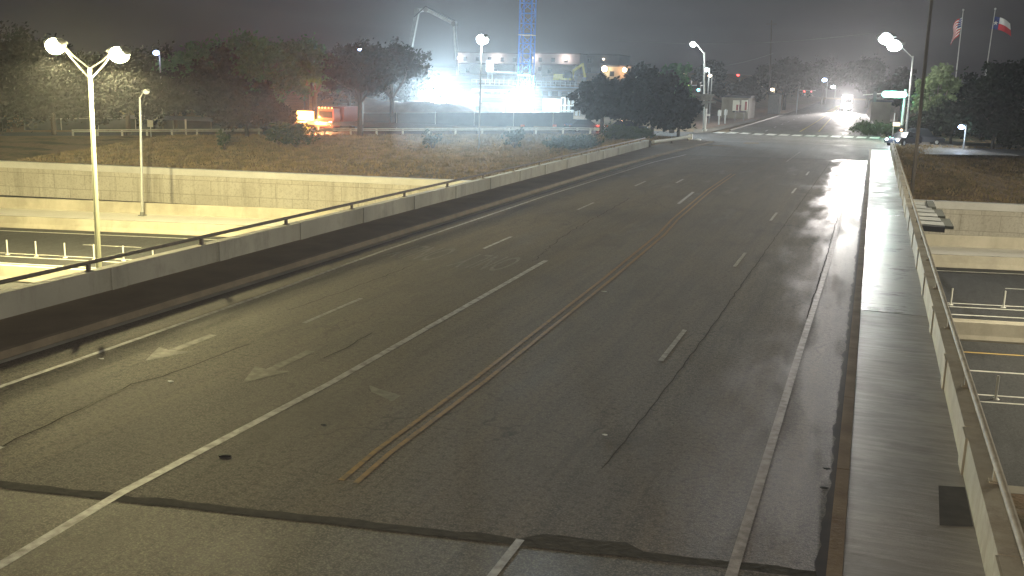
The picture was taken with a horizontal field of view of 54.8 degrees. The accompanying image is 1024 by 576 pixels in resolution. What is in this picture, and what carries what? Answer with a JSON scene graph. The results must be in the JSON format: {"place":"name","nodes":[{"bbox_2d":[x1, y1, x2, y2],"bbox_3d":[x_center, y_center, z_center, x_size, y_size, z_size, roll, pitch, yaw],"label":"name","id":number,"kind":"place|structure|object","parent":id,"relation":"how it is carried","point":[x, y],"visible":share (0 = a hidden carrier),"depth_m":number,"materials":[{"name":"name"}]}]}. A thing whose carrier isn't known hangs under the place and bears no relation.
{"place":"outdoors","nodes":[
{"label":"outdoors","id":0,"kind":"place"},
{"bbox_2d":[0,131,565,135],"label":"service road","id":1,"kind":"structure","parent":0,"point":[161,133],"depth_m":123.29,"materials":[{"name":"asphalt"}]},
{"bbox_2d":[315,106,357,131],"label":"dump truck","id":2,"kind":"object","parent":1,"relation":"on","point":[336,113],"visible":0.66,"depth_m":124.64,"materials":[{"name":"white paint"}]},
{"bbox_2d":[425,126,558,133],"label":"concrete barrier","id":3,"kind":"object","parent":1,"relation":"on","point":[488,132],"visible":0.57,"depth_m":115.31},
{"bbox_2d":[564,119,599,131],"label":"parked car","id":4,"kind":"object","parent":1,"relation":"on","point":[580,123],"visible":0.57,"depth_m":117.22,"materials":[{"name":"grey paint"}]},
{"bbox_2d":[0,139,708,348],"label":"sidewalk","id":5,"kind":"structure","parent":0,"point":[25,327],"depth_m":31.44,"materials":[{"name":"concrete"}]},
{"bbox_2d":[0,490,778,575],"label":"approach road","id":6,"kind":"structure","parent":0,"point":[114,539],"depth_m":13.08,"materials":[{"name":"asphalt"}]},
{"bbox_2d":[0,260,547,568],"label":"lane line","id":7,"kind":"object","parent":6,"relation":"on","point":[27,548],"visible":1,"depth_m":16.64,"materials":[{"name":"white paint"}]},
{"bbox_2d":[0,155,866,575],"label":"bridge road","id":8,"kind":"structure","parent":0,"point":[522,445],"depth_m":20.48,"materials":[{"name":"asphalt"}]},
{"bbox_2d":[145,334,314,381],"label":"arrow markings","id":9,"kind":"object","parent":8,"relation":"on","point":[256,372],"visible":1,"depth_m":21.71,"materials":[{"name":"paint"}]},
{"bbox_2d":[0,155,682,387],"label":"edge line","id":10,"kind":"object","parent":8,"relation":"on","point":[71,361],"visible":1,"depth_m":26.65,"materials":[{"name":"white paint"}]},
{"bbox_2d":[0,481,816,575],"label":"expansion joint","id":11,"kind":"object","parent":8,"relation":"on","point":[575,544],"visible":1,"depth_m":13.68,"materials":[{"name":"rubber"}]},
{"bbox_2d":[2,161,848,468],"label":"sealed cracks","id":12,"kind":"object","parent":8,"relation":"on","point":[536,259],"visible":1,"depth_m":23.50,"materials":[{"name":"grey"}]},
{"bbox_2d":[447,254,520,270],"bbox_3d":[-0.871,-0.889,33.711,1.900,0.001,2.700,6,13,19],"label":"lane word marking","id":13,"kind":"object","parent":8,"relation":"on","point":[493,266],"visible":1,"depth_m":33.57,"materials":[{"name":"paint"}]},
{"bbox_2d":[338,174,734,482],"bbox_3d":[6.429,-2.467,42.001,0.637,0.001,57.334,5,13,17],"label":"double yellow line","id":14,"kind":"object","parent":8,"relation":"on","point":[390,452],"visible":1,"depth_m":21.11,"materials":[{"name":"paint"}]},
{"bbox_2d":[487,172,808,575],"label":"lane dashes","id":15,"kind":"object","parent":8,"relation":"on","point":[505,558],"visible":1,"depth_m":13.40,"materials":[{"name":"white paint"}]},
{"bbox_2d":[725,165,855,575],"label":"edge line","id":16,"kind":"object","parent":8,"relation":"on","point":[735,561],"visible":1,"depth_m":17.80,"materials":[{"name":"paint"}]},
{"bbox_2d":[814,159,867,575],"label":"gutter dirt","id":17,"kind":"structure","parent":8,"relation":"on","point":[820,561],"depth_m":17.69,"materials":[{"name":"soil"}]},
{"bbox_2d":[426,82,453,103],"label":"light tower","id":18,"kind":"structure","parent":0,"point":[436,85],"depth_m":160.57,"materials":[{"name":"metal"}]},
{"bbox_2d":[0,59,1023,203],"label":"ground","id":19,"kind":"structure","parent":0,"point":[13,148],"depth_m":107.12,"materials":[{"name":"brown soil"}]},
{"bbox_2d":[0,21,45,72],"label":"oak tree","id":20,"kind":"object","parent":19,"relation":"on","point":[18,50],"visible":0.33,"depth_m":142.60,"materials":[{"name":"green plant"}]},
{"bbox_2d":[0,45,57,133],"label":"oak tree","id":21,"kind":"object","parent":19,"relation":"on","point":[10,77],"visible":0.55,"depth_m":121.32,"materials":[{"name":"green plant"}]},
{"bbox_2d":[0,20,74,68],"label":"oak tree","id":22,"kind":"object","parent":19,"relation":"on","point":[44,52],"visible":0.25,"depth_m":149.91,"materials":[{"name":"green plant"}]},
{"bbox_2d":[1,58,88,134],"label":"oak tree","id":23,"kind":"object","parent":19,"relation":"on","point":[46,87],"visible":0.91,"depth_m":119.39,"materials":[{"name":"green plant"}]},
{"bbox_2d":[37,48,119,88],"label":"oak tree","id":24,"kind":"object","parent":19,"relation":"on","point":[89,61],"visible":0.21,"depth_m":137.16,"materials":[{"name":"green plant"}]},
{"bbox_2d":[59,57,181,135],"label":"oak tree","id":25,"kind":"object","parent":19,"relation":"on","point":[118,88],"visible":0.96,"depth_m":115.62,"materials":[{"name":"green plant"}]},
{"bbox_2d":[24,118,229,129],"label":"site fence","id":26,"kind":"object","parent":19,"relation":"on","point":[113,124],"visible":0.43,"depth_m":132.51,"materials":[{"name":"metal"}]},
{"bbox_2d":[106,40,176,72],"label":"oak tree","id":27,"kind":"object","parent":19,"relation":"on","point":[149,58],"visible":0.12,"depth_m":148.31,"materials":[{"name":"green plant"}]},
{"bbox_2d":[131,67,206,130],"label":"oak tree","id":28,"kind":"object","parent":19,"relation":"on","point":[172,83],"visible":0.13,"depth_m":128.60,"materials":[{"name":"green plant"}]},
{"bbox_2d":[151,35,239,115],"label":"oak tree","id":29,"kind":"object","parent":19,"relation":"on","point":[187,56],"visible":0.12,"depth_m":133.94,"materials":[{"name":"green plant"}]},
{"bbox_2d":[167,42,250,133],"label":"oak tree","id":30,"kind":"object","parent":19,"relation":"on","point":[202,79],"visible":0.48,"depth_m":114.55,"materials":[{"name":"green plant"}]},
{"bbox_2d":[200,72,279,136],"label":"oak tree","id":31,"kind":"object","parent":19,"relation":"on","point":[233,106],"visible":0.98,"depth_m":110.64,"materials":[{"name":"green plant"}]},
{"bbox_2d":[197,27,287,90],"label":"oak tree","id":32,"kind":"object","parent":19,"relation":"on","point":[246,38],"visible":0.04,"depth_m":141.62,"materials":[{"name":"green plant"}]},
{"bbox_2d":[228,36,317,133],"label":"oak tree","id":33,"kind":"object","parent":19,"relation":"on","point":[276,68],"visible":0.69,"depth_m":114.05,"materials":[{"name":"green plant"}]},
{"bbox_2d":[251,99,297,130],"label":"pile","id":34,"kind":"object","parent":19,"relation":"on","point":[273,111],"visible":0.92,"depth_m":111.16,"materials":[{"name":"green soil"}]},
{"bbox_2d":[266,120,320,147],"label":"shrub","id":35,"kind":"object","parent":19,"relation":"on","point":[283,131],"visible":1,"depth_m":104.15,"materials":[{"name":"green plant"}]},
{"bbox_2d":[269,32,343,109],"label":"oak tree","id":36,"kind":"object","parent":19,"relation":"on","point":[310,43],"visible":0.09,"depth_m":149.63,"materials":[{"name":"green plant"}]},
{"bbox_2d":[279,43,334,129],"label":"oak tree","id":37,"kind":"object","parent":19,"relation":"on","point":[311,58],"visible":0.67,"depth_m":125.32,"materials":[{"name":"green plant"}]},
{"bbox_2d":[72,127,599,135],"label":"guardrail","id":38,"kind":"object","parent":19,"relation":"on","point":[350,130],"visible":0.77,"depth_m":114.36,"materials":[{"name":"metal"}]},
{"bbox_2d":[11,132,675,179],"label":"dry grass","id":39,"kind":"structure","parent":19,"relation":"on","point":[201,142],"depth_m":101.59,"materials":[{"name":"plant"}]},
{"bbox_2d":[308,43,386,105],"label":"oak tree","id":40,"kind":"object","parent":19,"relation":"on","point":[326,94],"visible":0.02,"depth_m":155.25,"materials":[{"name":"green plant"}]},
{"bbox_2d":[319,41,399,135],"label":"oak tree","id":41,"kind":"object","parent":19,"relation":"on","point":[369,70],"visible":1,"depth_m":110.70,"materials":[{"name":"green plant"}]},
{"bbox_2d":[328,36,432,129],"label":"oak tree","id":42,"kind":"object","parent":19,"relation":"on","point":[406,62],"visible":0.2,"depth_m":125.55,"materials":[{"name":"green plant"}]},
{"bbox_2d":[341,47,444,101],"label":"oak tree","id":43,"kind":"object","parent":19,"relation":"on","point":[409,86],"visible":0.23,"depth_m":160.88,"materials":[{"name":"green plant"}]},
{"bbox_2d":[248,112,572,128],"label":"site fence","id":44,"kind":"object","parent":19,"relation":"on","point":[533,119],"visible":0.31,"depth_m":127.42,"materials":[{"name":"metal"}]},
{"bbox_2d":[351,97,476,112],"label":"earth mound","id":45,"kind":"object","parent":19,"relation":"on","point":[371,105],"visible":0.65,"depth_m":144.60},
{"bbox_2d":[373,6,457,101],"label":"concrete pump","id":46,"kind":"object","parent":19,"relation":"on","point":[454,24],"visible":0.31,"depth_m":159.09,"materials":[{"name":"metal"}]},
{"bbox_2d":[475,34,489,148],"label":"street lamp","id":47,"kind":"object","parent":19,"relation":"on","point":[481,39],"visible":1,"depth_m":101.72,"materials":[{"name":"metal"}]},
{"bbox_2d":[459,63,521,74],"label":"building","id":48,"kind":"structure","parent":19,"relation":"on","point":[469,68],"depth_m":298.75,"materials":[{"name":"concrete"}]},
{"bbox_2d":[458,52,532,71],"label":"building","id":49,"kind":"structure","parent":19,"relation":"on","point":[496,57],"depth_m":313.81,"materials":[{"name":"white paint"}]},
{"bbox_2d":[432,74,585,95],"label":"unfinished building","id":50,"kind":"structure","parent":19,"relation":"on","point":[503,81],"depth_m":210.67,"materials":[{"name":"concrete"}]},
{"bbox_2d":[553,63,587,84],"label":"excavator","id":51,"kind":"object","parent":50,"relation":"on","point":[565,76],"visible":0.84,"depth_m":210.92,"materials":[{"name":"yellow metal"}]},
{"bbox_2d":[500,126,525,147],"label":"shrub","id":52,"kind":"object","parent":19,"relation":"on","point":[518,134],"visible":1,"depth_m":103.83,"materials":[{"name":"green plant"}]},
{"bbox_2d":[507,0,538,111],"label":"tower crane","id":53,"kind":"object","parent":19,"relation":"on","point":[523,34],"visible":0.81,"depth_m":151.98,"materials":[{"name":"blue paint"}]},
{"bbox_2d":[512,92,533,111],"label":"light tower","id":54,"kind":"structure","parent":19,"relation":"on","point":[523,103],"depth_m":150.41,"materials":[{"name":"metal"}]},
{"bbox_2d":[532,52,587,73],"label":"building","id":55,"kind":"structure","parent":19,"relation":"on","point":[560,58],"depth_m":308.26,"materials":[{"name":"white paint"}]},
{"bbox_2d":[540,64,579,75],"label":"building","id":56,"kind":"structure","parent":19,"relation":"on","point":[549,69],"depth_m":291.40,"materials":[{"name":"concrete"}]},
{"bbox_2d":[542,133,604,150],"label":"shrub","id":57,"kind":"object","parent":19,"relation":"on","point":[572,142],"visible":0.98,"depth_m":102.28,"materials":[{"name":"green plant"}]},
{"bbox_2d":[565,72,624,133],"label":"oak tree","id":58,"kind":"object","parent":19,"relation":"on","point":[591,103],"visible":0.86,"depth_m":112.01,"materials":[{"name":"green plant"}]},
{"bbox_2d":[587,54,630,72],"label":"building","id":59,"kind":"structure","parent":19,"relation":"on","point":[595,62],"depth_m":311.87,"materials":[{"name":"grey"}]},
{"bbox_2d":[602,65,636,79],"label":"building","id":60,"kind":"structure","parent":19,"relation":"on","point":[612,71],"depth_m":265.37,"materials":[{"name":"beige paint"}]},
{"bbox_2d":[599,120,655,139],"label":"shrub","id":61,"kind":"object","parent":19,"relation":"on","point":[620,132],"visible":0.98,"depth_m":106.19,"materials":[{"name":"green plant"}]},
{"bbox_2d":[602,61,689,126],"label":"oak tree","id":62,"kind":"object","parent":19,"relation":"on","point":[632,83],"visible":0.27,"depth_m":111.43,"materials":[{"name":"green plant"}]},
{"bbox_2d":[613,75,695,138],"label":"oak tree","id":63,"kind":"object","parent":19,"relation":"on","point":[658,107],"visible":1,"depth_m":105.42,"materials":[{"name":"green plant"}]},
{"bbox_2d":[658,62,695,132],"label":"oak tree","id":64,"kind":"object","parent":19,"relation":"on","point":[680,70],"visible":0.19,"depth_m":118.01,"materials":[{"name":"green plant"}]},
{"bbox_2d":[670,89,704,136],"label":"oak tree","id":65,"kind":"object","parent":19,"relation":"on","point":[697,105],"visible":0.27,"depth_m":109.50,"materials":[{"name":"green plant"}]},
{"bbox_2d":[691,59,727,117],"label":"street tree","id":66,"kind":"object","parent":19,"relation":"on","point":[718,72],"visible":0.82,"depth_m":168.71,"materials":[{"name":"green plant"}]},
{"bbox_2d":[720,95,756,118],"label":"building","id":67,"kind":"structure","parent":19,"relation":"on","point":[727,104],"depth_m":172.65,"materials":[{"name":"beige paint"}]},
{"bbox_2d":[725,76,765,101],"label":"street tree","id":68,"kind":"object","parent":19,"relation":"on","point":[750,85],"visible":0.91,"depth_m":180.93,"materials":[{"name":"green plant"}]},
{"bbox_2d":[694,105,807,128],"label":"sidewalk","id":69,"kind":"structure","parent":19,"relation":"on","point":[760,113],"depth_m":175.73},
{"bbox_2d":[767,93,783,113],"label":"building","id":70,"kind":"structure","parent":19,"relation":"on","point":[774,103],"depth_m":205.46,"materials":[{"name":"concrete"}]},
{"bbox_2d":[752,56,818,109],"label":"street tree","id":71,"kind":"object","parent":19,"relation":"on","point":[788,76],"visible":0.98,"depth_m":234.52,"materials":[{"name":"green plant"}]},
{"bbox_2d":[796,54,847,104],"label":"street tree","id":72,"kind":"object","parent":19,"relation":"on","point":[821,71],"visible":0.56,"depth_m":313.95,"materials":[{"name":"green plant"}]},
{"bbox_2d":[837,53,889,108],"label":"street tree","id":73,"kind":"object","parent":19,"relation":"on","point":[863,74],"visible":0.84,"depth_m":272.15,"materials":[{"name":"green plant"}]},
{"bbox_2d":[848,117,899,136],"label":"shrub","id":74,"kind":"object","parent":19,"relation":"on","point":[876,128],"visible":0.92,"depth_m":126.71,"materials":[{"name":"green plant"}]},
{"bbox_2d":[870,99,893,122],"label":"building","id":75,"kind":"structure","parent":19,"relation":"on","point":[880,110],"depth_m":175.54,"materials":[{"name":"beige paint"}]},
{"bbox_2d":[876,33,913,130],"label":"street lamp","id":76,"kind":"object","parent":19,"relation":"on","point":[889,41],"visible":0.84,"depth_m":108.89,"materials":[{"name":"metal"}]},
{"bbox_2d":[875,66,921,121],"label":"street tree","id":77,"kind":"object","parent":19,"relation":"on","point":[899,79],"visible":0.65,"depth_m":181.04,"materials":[{"name":"green plant"}]},
{"bbox_2d":[910,0,932,196],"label":"utility pole","id":78,"kind":"object","parent":19,"relation":"on","point":[921,101],"visible":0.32,"depth_m":80.11,"materials":[{"name":"brown wood"}]},
{"bbox_2d":[909,62,963,113],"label":"pruned tree","id":79,"kind":"object","parent":19,"relation":"on","point":[944,79],"visible":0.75,"depth_m":118.73,"materials":[{"name":"green plant"}]},
{"bbox_2d":[916,98,970,143],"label":"oak tree","id":80,"kind":"object","parent":19,"relation":"on","point":[933,116],"visible":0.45,"depth_m":112.42,"materials":[{"name":"green plant"}]},
{"bbox_2d":[895,143,1023,203],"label":"grass tufts","id":81,"kind":"object","parent":19,"relation":"on","point":[901,149],"visible":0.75,"depth_m":90.29,"materials":[{"name":"plant"}]},
{"bbox_2d":[944,60,1007,139],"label":"oak tree","id":82,"kind":"object","parent":19,"relation":"on","point":[970,85],"visible":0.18,"depth_m":122.57,"materials":[{"name":"green plant"}]},
{"bbox_2d":[944,90,1023,148],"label":"oak tree","id":83,"kind":"object","parent":19,"relation":"on","point":[980,114],"visible":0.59,"depth_m":103.97,"materials":[{"name":"green plant"}]},
{"bbox_2d":[976,57,1023,109],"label":"oak tree","id":84,"kind":"object","parent":19,"relation":"on","point":[1011,82],"visible":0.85,"depth_m":112.01,"materials":[{"name":"green plant"}]},
{"bbox_2d":[986,98,1023,148],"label":"oak tree","id":85,"kind":"object","parent":19,"relation":"on","point":[1007,130],"visible":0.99,"depth_m":97.95,"materials":[{"name":"green plant"}]},
{"bbox_2d":[0,195,1023,486],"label":"highway","id":86,"kind":"structure","parent":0,"point":[982,291],"depth_m":61.32,"materials":[{"name":"asphalt"}]},
{"bbox_2d":[0,137,1023,575],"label":"road bridge","id":87,"kind":"structure","parent":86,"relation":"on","point":[996,525],"depth_m":26.94,"materials":[{"name":"concrete"}]},
{"bbox_2d":[0,141,713,359],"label":"kerb","id":88,"kind":"structure","parent":87,"relation":"on","point":[27,346],"depth_m":29.46,"materials":[{"name":"concrete"}]},
{"bbox_2d":[826,149,871,575],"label":"kerb","id":89,"kind":"structure","parent":87,"relation":"on","point":[836,547],"depth_m":17.52,"materials":[{"name":"concrete"}]},
{"bbox_2d":[914,201,953,232],"bbox_3d":[22.293,-3.868,52.848,2.000,0.450,12.000,6,13,19],"label":"highway sign","id":90,"kind":"object","parent":87,"relation":"attached to","point":[932,218],"visible":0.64,"depth_m":50.90,"materials":[{"name":"metal"}]},
{"bbox_2d":[0,160,1023,236],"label":"retaining wall","id":91,"kind":"structure","parent":86,"relation":"on","point":[203,186],"depth_m":91.47,"materials":[{"name":"concrete"}]},
{"bbox_2d":[0,197,1023,249],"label":"concrete barrier","id":92,"kind":"object","parent":86,"relation":"on","point":[973,241],"visible":0.31,"depth_m":80.15,"materials":[{"name":"concrete"}]},
{"bbox_2d":[0,215,1023,270],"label":"concrete barrier","id":93,"kind":"object","parent":86,"relation":"on","point":[940,260],"visible":0.31,"depth_m":75.46,"materials":[{"name":"concrete"}]},
{"bbox_2d":[0,264,1023,344],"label":"concrete barrier","id":94,"kind":"object","parent":86,"relation":"on","point":[993,332],"visible":0.06,"depth_m":50.17,"materials":[{"name":"concrete"}]},
{"bbox_2d":[0,230,1023,318],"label":"carriageway markings","id":95,"kind":"object","parent":86,"relation":"on","point":[215,239],"visible":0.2,"depth_m":64.68,"materials":[{"name":"paint"}]},
{"bbox_2d":[0,208,1023,257],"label":"raised median","id":96,"kind":"object","parent":86,"relation":"on","point":[250,221],"visible":0.3,"depth_m":78.10,"materials":[{"name":"concrete"}]},
{"bbox_2d":[138,89,149,215],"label":"street lamp","id":97,"kind":"object","parent":96,"relation":"on","point":[144,91],"visible":1,"depth_m":78.62,"materials":[{"name":"metal"}]},
{"bbox_2d":[0,0,1023,98],"label":"sky","id":98,"kind":"structure","parent":0,"point":[562,26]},
{"bbox_2d":[109,115,1023,159],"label":"intersection road","id":99,"kind":"structure","parent":0,"point":[777,146],"depth_m":104.78,"materials":[{"name":"asphalt"}]},
{"bbox_2d":[884,131,921,145],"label":"waiting car","id":100,"kind":"object","parent":99,"relation":"on","point":[902,138],"visible":0.91,"depth_m":106.49,"materials":[{"name":"grey paint"}]},
{"bbox_2d":[908,128,945,144],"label":"passing car","id":101,"kind":"object","parent":99,"relation":"on","point":[926,135],"visible":0.47,"depth_m":110.89,"materials":[{"name":"grey paint"}]},
{"bbox_2d":[694,119,756,132],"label":"corner pavement","id":102,"kind":"structure","parent":0,"point":[721,127],"depth_m":136.33,"materials":[{"name":"concrete"}]},
{"bbox_2d":[688,41,715,129],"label":"signal pole","id":103,"kind":"object","parent":102,"relation":"on","point":[704,96],"visible":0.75,"depth_m":126.46,"materials":[{"name":"metal"}]},
{"bbox_2d":[727,99,880,138],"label":"road","id":104,"kind":"structure","parent":0,"point":[838,123],"depth_m":165.04,"materials":[{"name":"asphalt"}]},
{"bbox_2d":[868,161,903,209],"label":"sidewalk","id":105,"kind":"structure","parent":0,"point":[884,192],"depth_m":60.47,"materials":[{"name":"concrete"}]},
{"bbox_2d":[860,208,926,316],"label":"sidewalk","id":106,"kind":"structure","parent":0,"point":[890,282],"depth_m":33.66,"materials":[{"name":"concrete"}]},
{"bbox_2d":[842,310,984,575],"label":"sidewalk","id":107,"kind":"structure","parent":0,"point":[904,465],"depth_m":16.34,"materials":[{"name":"concrete"}]},
{"bbox_2d":[939,486,972,526],"bbox_3d":[6.571,3.240,14.708,0.455,0.001,1.650,6,13,19],"label":"sidewalk patch","id":108,"kind":"object","parent":107,"relation":"on","point":[954,509],"visible":1,"depth_m":14.63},
{"bbox_2d":[1011,494,1023,532],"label":"bank","id":109,"kind":"structure","parent":0,"point":[1018,500],"depth_m":28.06,"materials":[{"name":"brown plant"}]},
{"label":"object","id":110,"kind":"structure","parent":0,"visible":0},
{"bbox_2d":[43,38,131,267],"bbox_3d":[-23.787,-7.299,56.119,5.866,13.410,1.065,6,13,19],"label":"street lamp","id":111,"kind":"object","parent":110,"relation":"on","point":[119,54],"visible":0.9,"depth_m":55.32,"materials":[{"name":"silver metal"}]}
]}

